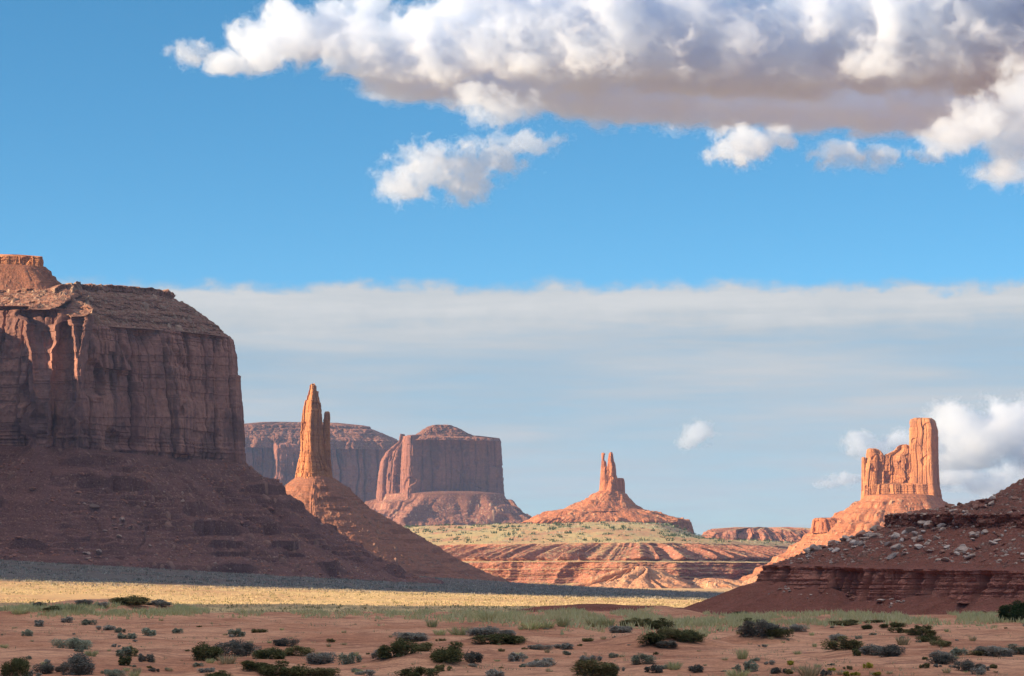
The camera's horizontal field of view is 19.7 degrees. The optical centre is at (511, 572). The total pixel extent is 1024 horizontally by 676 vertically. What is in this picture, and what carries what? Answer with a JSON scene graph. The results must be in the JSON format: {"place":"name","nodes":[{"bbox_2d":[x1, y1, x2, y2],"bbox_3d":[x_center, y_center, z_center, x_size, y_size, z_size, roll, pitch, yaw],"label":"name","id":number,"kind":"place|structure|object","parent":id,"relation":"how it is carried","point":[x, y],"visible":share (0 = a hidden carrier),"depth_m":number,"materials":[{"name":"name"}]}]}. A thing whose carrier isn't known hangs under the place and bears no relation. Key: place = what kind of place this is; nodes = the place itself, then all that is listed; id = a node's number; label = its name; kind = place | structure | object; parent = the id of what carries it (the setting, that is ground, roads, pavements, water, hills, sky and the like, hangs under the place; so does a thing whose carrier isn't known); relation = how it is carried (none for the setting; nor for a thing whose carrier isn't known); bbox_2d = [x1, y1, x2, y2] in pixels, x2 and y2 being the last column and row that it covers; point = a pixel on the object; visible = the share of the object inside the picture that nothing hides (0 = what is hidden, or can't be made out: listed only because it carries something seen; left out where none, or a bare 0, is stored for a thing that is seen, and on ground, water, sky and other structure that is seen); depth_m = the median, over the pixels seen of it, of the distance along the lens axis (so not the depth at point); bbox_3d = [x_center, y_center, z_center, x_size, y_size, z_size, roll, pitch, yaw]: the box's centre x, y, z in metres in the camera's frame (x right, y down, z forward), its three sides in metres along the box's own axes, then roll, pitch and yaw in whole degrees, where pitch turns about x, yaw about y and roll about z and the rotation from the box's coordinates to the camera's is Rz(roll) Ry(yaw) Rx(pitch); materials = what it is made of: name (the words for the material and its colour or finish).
{"place":"outdoors","nodes":[
{"label":"outdoors","id":0,"kind":"place"},
{"bbox_2d":[0,560,1023,675],"bbox_3d":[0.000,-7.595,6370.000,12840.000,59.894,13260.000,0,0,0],"label":"ground","id":1,"kind":"structure","parent":0,"point":[362,642],"depth_m":151.01,"materials":[{"name":"brown soil"}]},
{"bbox_2d":[0,656,31,675],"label":"shrub","id":2,"kind":"object","parent":1,"relation":"on","point":[16,665],"visible":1,"depth_m":102.17,"materials":[{"name":"green plant"}]},
{"bbox_2d":[30,662,66,673],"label":"shrub","id":3,"kind":"object","parent":1,"relation":"on","point":[44,668],"visible":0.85,"depth_m":107.06,"materials":[{"name":"grey plant"}]},
{"bbox_2d":[50,637,92,649],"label":"shrub","id":4,"kind":"object","parent":1,"relation":"on","point":[75,643],"visible":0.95,"depth_m":124.36,"materials":[{"name":"green plant"}]},
{"bbox_2d":[58,652,94,674],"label":"shrub","id":5,"kind":"object","parent":1,"relation":"on","point":[77,664],"visible":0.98,"depth_m":105.82,"materials":[{"name":"grey plant"}]},
{"bbox_2d":[103,669,128,675],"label":"shrub","id":6,"kind":"object","parent":1,"relation":"on","point":[115,672],"visible":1,"depth_m":98.45,"materials":[{"name":"green plant"}]},
{"bbox_2d":[115,646,131,656],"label":"shrub","id":7,"kind":"object","parent":1,"relation":"on","point":[123,651],"visible":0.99,"depth_m":119.63,"materials":[{"name":"green plant"}]},
{"bbox_2d":[118,655,131,665],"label":"shrub","id":8,"kind":"object","parent":1,"relation":"on","point":[124,660],"visible":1,"depth_m":112.17,"materials":[{"name":"green plant"}]},
{"bbox_2d":[117,632,137,638],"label":"shrub","id":9,"kind":"object","parent":1,"relation":"on","point":[125,636],"visible":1,"depth_m":139.16,"materials":[{"name":"grey plant"}]},
{"bbox_2d":[106,595,150,604],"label":"shrub","id":10,"kind":"object","parent":1,"relation":"on","point":[137,600],"visible":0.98,"depth_m":223.88,"materials":[{"name":"green plant"}]},
{"bbox_2d":[138,653,154,662],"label":"shrub","id":11,"kind":"object","parent":1,"relation":"on","point":[149,657],"visible":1,"depth_m":115.45,"materials":[{"name":"grey plant"}]},
{"bbox_2d":[147,599,171,605],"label":"shrub","id":12,"kind":"object","parent":1,"relation":"on","point":[160,602],"visible":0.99,"depth_m":225.94,"materials":[{"name":"grey plant"}]},
{"bbox_2d":[191,642,225,660],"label":"shrub","id":13,"kind":"object","parent":1,"relation":"on","point":[202,651],"visible":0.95,"depth_m":119.77,"materials":[{"name":"green plant"}]},
{"bbox_2d":[201,670,232,675],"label":"shrub","id":14,"kind":"object","parent":1,"relation":"on","point":[219,673],"visible":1,"depth_m":93.61,"materials":[{"name":"green plant"}]},
{"bbox_2d":[0,254,444,583],"bbox_3d":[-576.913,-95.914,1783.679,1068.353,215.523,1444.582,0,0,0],"label":"mesa","id":15,"kind":"structure","parent":1,"relation":"on","point":[109,379],"depth_m":1822.88,"materials":[{"name":"stone"}]},
{"bbox_2d":[0,459,431,580],"bbox_3d":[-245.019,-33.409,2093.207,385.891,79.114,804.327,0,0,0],"label":"rubble","id":16,"kind":"object","parent":15,"relation":"on","point":[175,540],"visible":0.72,"depth_m":1800.07,"materials":[{"name":"brown stone"}]},
{"bbox_2d":[213,654,237,663],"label":"grass tuft","id":17,"kind":"object","parent":1,"relation":"on","point":[228,660],"visible":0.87,"depth_m":117.61,"materials":[{"name":"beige plant"}]},
{"bbox_2d":[226,629,246,636],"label":"shrub","id":18,"kind":"object","parent":1,"relation":"on","point":[238,633],"visible":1,"depth_m":151.61,"materials":[{"name":"grey plant"}]},
{"bbox_2d":[214,639,262,656],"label":"shrub","id":19,"kind":"object","parent":1,"relation":"on","point":[240,649],"visible":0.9,"depth_m":124.02,"materials":[{"name":"grey plant"}]},
{"bbox_2d":[240,660,268,670],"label":"shrub","id":20,"kind":"object","parent":1,"relation":"on","point":[250,664],"visible":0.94,"depth_m":99.72,"materials":[{"name":"green plant"}]},
{"bbox_2d":[250,646,286,659],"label":"shrub","id":21,"kind":"object","parent":1,"relation":"on","point":[271,652],"visible":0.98,"depth_m":120.86,"materials":[{"name":"green plant"}]},
{"bbox_2d":[257,660,312,675],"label":"shrub","id":22,"kind":"object","parent":1,"relation":"on","point":[271,669],"visible":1,"depth_m":98.79,"materials":[{"name":"green plant"}]},
{"bbox_2d":[271,638,299,645],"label":"shrub","id":23,"kind":"object","parent":1,"relation":"on","point":[282,642],"visible":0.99,"depth_m":133.53,"materials":[{"name":"grey plant"}]},
{"bbox_2d":[285,645,313,655],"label":"shrub","id":24,"kind":"object","parent":1,"relation":"on","point":[290,650],"visible":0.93,"depth_m":126.05,"materials":[{"name":"green plant"}]},
{"bbox_2d":[301,667,343,675],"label":"shrub","id":25,"kind":"object","parent":1,"relation":"on","point":[322,671],"visible":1,"depth_m":99.14,"materials":[{"name":"green plant"}]},
{"bbox_2d":[306,652,338,664],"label":"shrub","id":26,"kind":"object","parent":1,"relation":"on","point":[320,658],"visible":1,"depth_m":117.47,"materials":[{"name":"grey plant"}]},
{"bbox_2d":[337,652,363,664],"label":"shrub","id":27,"kind":"object","parent":1,"relation":"on","point":[346,660],"visible":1,"depth_m":109.64,"materials":[{"name":"green plant"}]},
{"bbox_2d":[0,577,702,612],"bbox_3d":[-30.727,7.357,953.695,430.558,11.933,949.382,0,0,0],"label":"plain grass","id":28,"kind":"structure","parent":1,"relation":"on","point":[327,606],"depth_m":1002.24,"materials":[{"name":"yellow plant"}]},
{"bbox_2d":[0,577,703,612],"bbox_3d":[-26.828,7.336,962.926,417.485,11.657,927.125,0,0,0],"label":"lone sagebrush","id":29,"kind":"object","parent":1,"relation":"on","point":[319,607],"visible":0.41,"depth_m":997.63,"materials":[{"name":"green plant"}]},
{"bbox_2d":[0,559,723,599],"bbox_3d":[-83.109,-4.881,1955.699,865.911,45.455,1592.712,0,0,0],"label":"dark sagebrush","id":30,"kind":"object","parent":1,"relation":"on","point":[466,588],"visible":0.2,"depth_m":1524.53,"materials":[{"name":"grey plant"}]},
{"bbox_2d":[354,669,376,675],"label":"shrub","id":31,"kind":"object","parent":1,"relation":"on","point":[370,672],"visible":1,"depth_m":100.62,"materials":[{"name":"grey plant"}]},
{"bbox_2d":[285,383,508,581],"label":"rock spire","id":32,"kind":"object","parent":1,"relation":"on","point":[318,490],"visible":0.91,"depth_m":2590.05,"materials":[{"name":"stone"}]},
{"bbox_2d":[376,637,419,657],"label":"shrub","id":33,"kind":"object","parent":1,"relation":"on","point":[398,646],"visible":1,"depth_m":109.12,"materials":[{"name":"green plant"}]},
{"bbox_2d":[391,632,430,640],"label":"shrub","id":34,"kind":"object","parent":1,"relation":"on","point":[415,636],"visible":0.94,"depth_m":145.98,"materials":[{"name":"grey plant"}]},
{"bbox_2d":[390,666,444,675],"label":"shrub","id":35,"kind":"object","parent":1,"relation":"on","point":[418,671],"visible":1,"depth_m":96.05,"materials":[{"name":"green plant"}]},
{"bbox_2d":[410,642,433,651],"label":"shrub","id":36,"kind":"object","parent":1,"relation":"on","point":[422,647],"visible":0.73,"depth_m":129.57,"materials":[{"name":"green plant"}]},
{"bbox_2d":[429,641,469,661],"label":"shrub","id":37,"kind":"object","parent":1,"relation":"on","point":[452,653],"visible":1,"depth_m":108.07,"materials":[{"name":"green plant"}]},
{"bbox_2d":[446,626,471,634],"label":"grass tuft","id":38,"kind":"object","parent":1,"relation":"on","point":[457,632],"visible":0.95,"depth_m":153.29,"materials":[{"name":"green plant"}]},
{"bbox_2d":[463,651,483,662],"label":"shrub","id":39,"kind":"object","parent":1,"relation":"on","point":[470,657],"visible":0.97,"depth_m":109.60,"materials":[{"name":"grey plant"}]},
{"bbox_2d":[475,609,499,620],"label":"grass tuft","id":40,"kind":"object","parent":1,"relation":"on","point":[485,616],"visible":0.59,"depth_m":200.18,"materials":[{"name":"green plant"}]},
{"bbox_2d":[465,626,515,635],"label":"shrub","id":41,"kind":"object","parent":1,"relation":"on","point":[487,630],"visible":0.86,"depth_m":137.89,"materials":[{"name":"grey plant"}]},
{"bbox_2d":[485,669,505,675],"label":"shrub","id":42,"kind":"object","parent":1,"relation":"on","point":[491,672],"visible":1,"depth_m":99.02,"materials":[{"name":"grey plant"}]},
{"bbox_2d":[470,633,527,643],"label":"shrub","id":43,"kind":"object","parent":1,"relation":"on","point":[507,639],"visible":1,"depth_m":135.79,"materials":[{"name":"green plant"}]},
{"bbox_2d":[0,600,1023,639],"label":"grass","id":44,"kind":"structure","parent":1,"relation":"on","point":[579,616],"depth_m":219.30,"materials":[{"name":"green plant"}]},
{"bbox_2d":[506,651,526,661],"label":"shrub","id":45,"kind":"object","parent":1,"relation":"on","point":[513,657],"visible":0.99,"depth_m":120.89,"materials":[{"name":"grey plant"}]},
{"bbox_2d":[515,619,546,629],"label":"grass tuft","id":46,"kind":"object","parent":1,"relation":"on","point":[530,626],"visible":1,"depth_m":160.54,"materials":[{"name":"green plant"}]},
{"bbox_2d":[522,658,556,666],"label":"shrub","id":47,"kind":"object","parent":1,"relation":"on","point":[548,662],"visible":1,"depth_m":111.09,"materials":[{"name":"grey plant"}]},
{"bbox_2d":[527,644,553,649],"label":"shrub","id":48,"kind":"object","parent":1,"relation":"on","point":[537,646],"visible":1,"depth_m":131.15,"materials":[{"name":"grey plant"}]},
{"bbox_2d":[535,619,559,627],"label":"grass tuft","id":49,"kind":"object","parent":1,"relation":"on","point":[548,625],"visible":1,"depth_m":161.43,"materials":[{"name":"green plant"}]},
{"bbox_2d":[554,616,571,626],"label":"grass tuft","id":50,"kind":"object","parent":1,"relation":"on","point":[562,623],"visible":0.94,"depth_m":164.52,"materials":[{"name":"green plant"}]},
{"bbox_2d":[567,658,619,675],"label":"shrub","id":51,"kind":"object","parent":1,"relation":"on","point":[591,667],"visible":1,"depth_m":97.91,"materials":[{"name":"green plant"}]},
{"bbox_2d":[582,616,606,626],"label":"grass tuft","id":52,"kind":"object","parent":1,"relation":"on","point":[598,622],"visible":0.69,"depth_m":174.82,"materials":[{"name":"green plant"}]},
{"bbox_2d":[407,522,792,545],"bbox_3d":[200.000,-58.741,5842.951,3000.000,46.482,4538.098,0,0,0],"label":"plateau","id":53,"kind":"structure","parent":1,"relation":"on","point":[645,532],"depth_m":3918.15,"materials":[{"name":"beige stone"}]},
{"bbox_2d":[244,422,397,502],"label":"mesa","id":54,"kind":"structure","parent":53,"relation":"on","point":[273,450],"depth_m":7101.00,"materials":[{"name":"brown stone"}]},
{"bbox_2d":[365,425,531,525],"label":"butte","id":55,"kind":"object","parent":53,"relation":"on","point":[437,475],"visible":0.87,"depth_m":6455.97,"materials":[{"name":"brown stone"}]},
{"bbox_2d":[403,521,796,544],"bbox_3d":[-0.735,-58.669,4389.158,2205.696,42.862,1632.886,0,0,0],"label":"plateau scrub","id":56,"kind":"object","parent":53,"relation":"on","point":[650,527],"visible":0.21,"depth_m":3974.59,"materials":[{"name":"green plant"}]},
{"bbox_2d":[522,452,693,533],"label":"butte","id":57,"kind":"object","parent":53,"relation":"on","point":[610,500],"visible":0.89,"depth_m":4556.91,"materials":[{"name":"stone"}]},
{"bbox_2d":[701,527,810,542],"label":"distant rim","id":58,"kind":"object","parent":53,"relation":"on","point":[787,534],"visible":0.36,"depth_m":5152.44,"materials":[{"name":"brown stone"}]},
{"bbox_2d":[607,625,634,632],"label":"shrub","id":59,"kind":"object","parent":1,"relation":"on","point":[621,629],"visible":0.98,"depth_m":158.26,"materials":[{"name":"grey plant"}]},
{"bbox_2d":[619,617,652,626],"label":"shrub","id":60,"kind":"object","parent":1,"relation":"on","point":[639,620],"visible":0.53,"depth_m":176.95,"materials":[{"name":"green plant"}]},
{"bbox_2d":[630,653,656,664],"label":"shrub","id":61,"kind":"object","parent":1,"relation":"on","point":[636,660],"visible":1,"depth_m":108.06,"materials":[{"name":"green plant"}]},
{"bbox_2d":[635,632,667,643],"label":"shrub","id":62,"kind":"object","parent":1,"relation":"on","point":[653,637],"visible":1,"depth_m":132.57,"materials":[{"name":"green plant"}]},
{"bbox_2d":[643,664,663,672],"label":"shrub","id":63,"kind":"object","parent":1,"relation":"on","point":[655,668],"visible":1,"depth_m":102.34,"materials":[{"name":"grey plant"}]},
{"bbox_2d":[642,618,674,628],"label":"shrub","id":64,"kind":"object","parent":1,"relation":"on","point":[657,624],"visible":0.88,"depth_m":170.07,"materials":[{"name":"green plant"}]},
{"bbox_2d":[655,640,677,647],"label":"shrub","id":65,"kind":"object","parent":1,"relation":"on","point":[665,644],"visible":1,"depth_m":132.26,"materials":[{"name":"grey plant"}]},
{"bbox_2d":[655,626,683,637],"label":"shrub","id":66,"kind":"object","parent":1,"relation":"on","point":[669,632],"visible":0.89,"depth_m":134.01,"materials":[{"name":"green plant"}]},
{"bbox_2d":[674,629,705,641],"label":"shrub","id":67,"kind":"object","parent":1,"relation":"on","point":[690,636],"visible":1,"depth_m":133.91,"materials":[{"name":"green plant"}]},
{"bbox_2d":[688,664,704,672],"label":"shrub","id":68,"kind":"object","parent":1,"relation":"on","point":[695,668],"visible":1,"depth_m":103.29,"materials":[{"name":"grey plant"}]},
{"bbox_2d":[725,669,750,675],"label":"grass tuft","id":69,"kind":"object","parent":1,"relation":"on","point":[745,673],"visible":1,"depth_m":93.39,"materials":[{"name":"green plant"}]},
{"bbox_2d":[733,647,748,658],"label":"grass tuft","id":70,"kind":"object","parent":1,"relation":"on","point":[740,655],"visible":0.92,"depth_m":109.37,"materials":[{"name":"green plant"}]},
{"bbox_2d":[734,661,758,671],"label":"shrub","id":71,"kind":"object","parent":1,"relation":"on","point":[751,667],"visible":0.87,"depth_m":101.97,"materials":[{"name":"grey plant"}]},
{"bbox_2d":[733,619,781,637],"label":"shrub","id":72,"kind":"object","parent":1,"relation":"on","point":[761,626],"visible":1,"depth_m":143.19,"materials":[{"name":"grey plant"}]},
{"bbox_2d":[763,628,794,636],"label":"shrub","id":73,"kind":"object","parent":1,"relation":"on","point":[776,632],"visible":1,"depth_m":142.97,"materials":[{"name":"green plant"}]},
{"bbox_2d":[781,624,810,630],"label":"shrub","id":74,"kind":"object","parent":1,"relation":"on","point":[796,627],"visible":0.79,"depth_m":167.85,"materials":[{"name":"grey plant"}]},
{"bbox_2d":[797,663,824,675],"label":"grass tuft","id":75,"kind":"object","parent":1,"relation":"on","point":[808,670],"visible":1,"depth_m":92.80,"materials":[{"name":"beige plant"}]},
{"bbox_2d":[817,636,864,649],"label":"shrub","id":76,"kind":"object","parent":1,"relation":"on","point":[849,644],"visible":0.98,"depth_m":122.57,"materials":[{"name":"green plant"}]},
{"bbox_2d":[738,418,946,580],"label":"butte","id":77,"kind":"object","parent":1,"relation":"on","point":[903,478],"visible":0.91,"depth_m":3482.42,"materials":[{"name":"stone"}]},
{"bbox_2d":[827,619,862,625],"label":"shrub","id":78,"kind":"object","parent":1,"relation":"on","point":[848,622],"visible":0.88,"depth_m":177.72,"materials":[{"name":"green plant"}]},
{"bbox_2d":[859,643,884,654],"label":"shrub","id":79,"kind":"object","parent":1,"relation":"on","point":[866,650],"visible":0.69,"depth_m":119.44,"materials":[{"name":"grey plant"}]},
{"bbox_2d":[874,644,905,656],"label":"shrub","id":80,"kind":"object","parent":1,"relation":"on","point":[892,650],"visible":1,"depth_m":114.79,"materials":[{"name":"grey plant"}]},
{"bbox_2d":[879,621,906,627],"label":"shrub","id":81,"kind":"object","parent":1,"relation":"on","point":[896,624],"visible":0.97,"depth_m":170.53,"materials":[{"name":"green plant"}]},
{"bbox_2d":[894,636,912,644],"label":"grass tuft","id":82,"kind":"object","parent":1,"relation":"on","point":[901,641],"visible":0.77,"depth_m":137.55,"materials":[{"name":"green plant"}]},
{"bbox_2d":[904,627,939,635],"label":"shrub","id":83,"kind":"object","parent":1,"relation":"on","point":[922,631],"visible":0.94,"depth_m":158.51,"materials":[{"name":"green plant"}]},
{"bbox_2d":[915,633,941,641],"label":"shrub","id":84,"kind":"object","parent":1,"relation":"on","point":[924,638],"visible":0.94,"depth_m":139.90,"materials":[{"name":"green plant"}]},
{"bbox_2d":[929,640,952,646],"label":"shrub","id":85,"kind":"object","parent":1,"relation":"on","point":[942,643],"visible":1,"depth_m":132.07,"materials":[{"name":"green plant"}]},
{"bbox_2d":[929,650,952,657],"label":"shrub","id":86,"kind":"object","parent":1,"relation":"on","point":[935,653],"visible":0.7,"depth_m":113.40,"materials":[{"name":"grey plant"}]},
{"bbox_2d":[926,655,957,664],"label":"shrub","id":87,"kind":"object","parent":1,"relation":"on","point":[944,659],"visible":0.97,"depth_m":107.40,"materials":[{"name":"grey plant"}]},
{"bbox_2d":[949,647,967,655],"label":"shrub","id":88,"kind":"object","parent":1,"relation":"on","point":[956,652],"visible":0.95,"depth_m":119.27,"materials":[{"name":"green plant"}]},
{"bbox_2d":[950,659,985,670],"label":"shrub","id":89,"kind":"object","parent":1,"relation":"on","point":[965,665],"visible":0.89,"depth_m":94.77,"materials":[{"name":"grey plant"}]},
{"bbox_2d":[969,645,1014,656],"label":"shrub","id":90,"kind":"object","parent":1,"relation":"on","point":[993,650],"visible":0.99,"depth_m":118.71,"materials":[{"name":"grey plant"}]},
{"bbox_2d":[996,600,1023,621],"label":"juniper tree","id":91,"kind":"object","parent":1,"relation":"on","point":[1012,612],"visible":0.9,"depth_m":192.30,"materials":[{"name":"green plant"}]},
{"bbox_2d":[996,644,1023,654],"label":"shrub","id":92,"kind":"object","parent":1,"relation":"on","point":[1020,649],"visible":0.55,"depth_m":120.82,"materials":[{"name":"grey plant"}]},
{"bbox_2d":[0,598,1023,675],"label":"dry grass","id":93,"kind":"structure","parent":0,"point":[499,668],"depth_m":125.44,"materials":[{"name":"yellow plant"}]},
{"bbox_2d":[0,0,1023,534],"label":"sky","id":94,"kind":"structure","parent":0,"point":[729,251],"materials":[{"name":"blue"}]},
{"bbox_2d":[435,542,788,584],"bbox_3d":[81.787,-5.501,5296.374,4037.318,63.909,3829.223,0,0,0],"label":"terrace slope","id":95,"kind":"structure","parent":0,"point":[569,563],"depth_m":3555.12,"materials":[{"name":"brown stone"}]},
{"bbox_2d":[517,604,722,614],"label":"ridge","id":96,"kind":"structure","parent":0,"point":[599,607],"depth_m":342.20,"materials":[{"name":"green plant"}]},
{"bbox_2d":[571,566,696,587],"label":"badland hill","id":97,"kind":"structure","parent":0,"point":[641,577],"depth_m":3394.84,"materials":[{"name":"brown stone"}]},
{"bbox_2d":[687,578,741,588],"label":"badland hill","id":98,"kind":"structure","parent":0,"point":[717,583],"depth_m":3398.69,"materials":[{"name":"orange stone"}]},
{"bbox_2d":[738,573,759,586],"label":"badland hill","id":99,"kind":"structure","parent":0,"point":[752,579],"depth_m":3403.94,"materials":[{"name":"orange stone"}]},
{"bbox_2d":[684,478,1023,614],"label":"ledge hill","id":100,"kind":"structure","parent":0,"point":[923,585],"depth_m":452.40,"materials":[{"name":"brown stone"}]},
{"bbox_2d":[773,480,1023,564],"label":"rubble","id":101,"kind":"object","parent":100,"relation":"on","point":[947,527],"visible":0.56,"depth_m":460.15,"materials":[{"name":"brown stone"}]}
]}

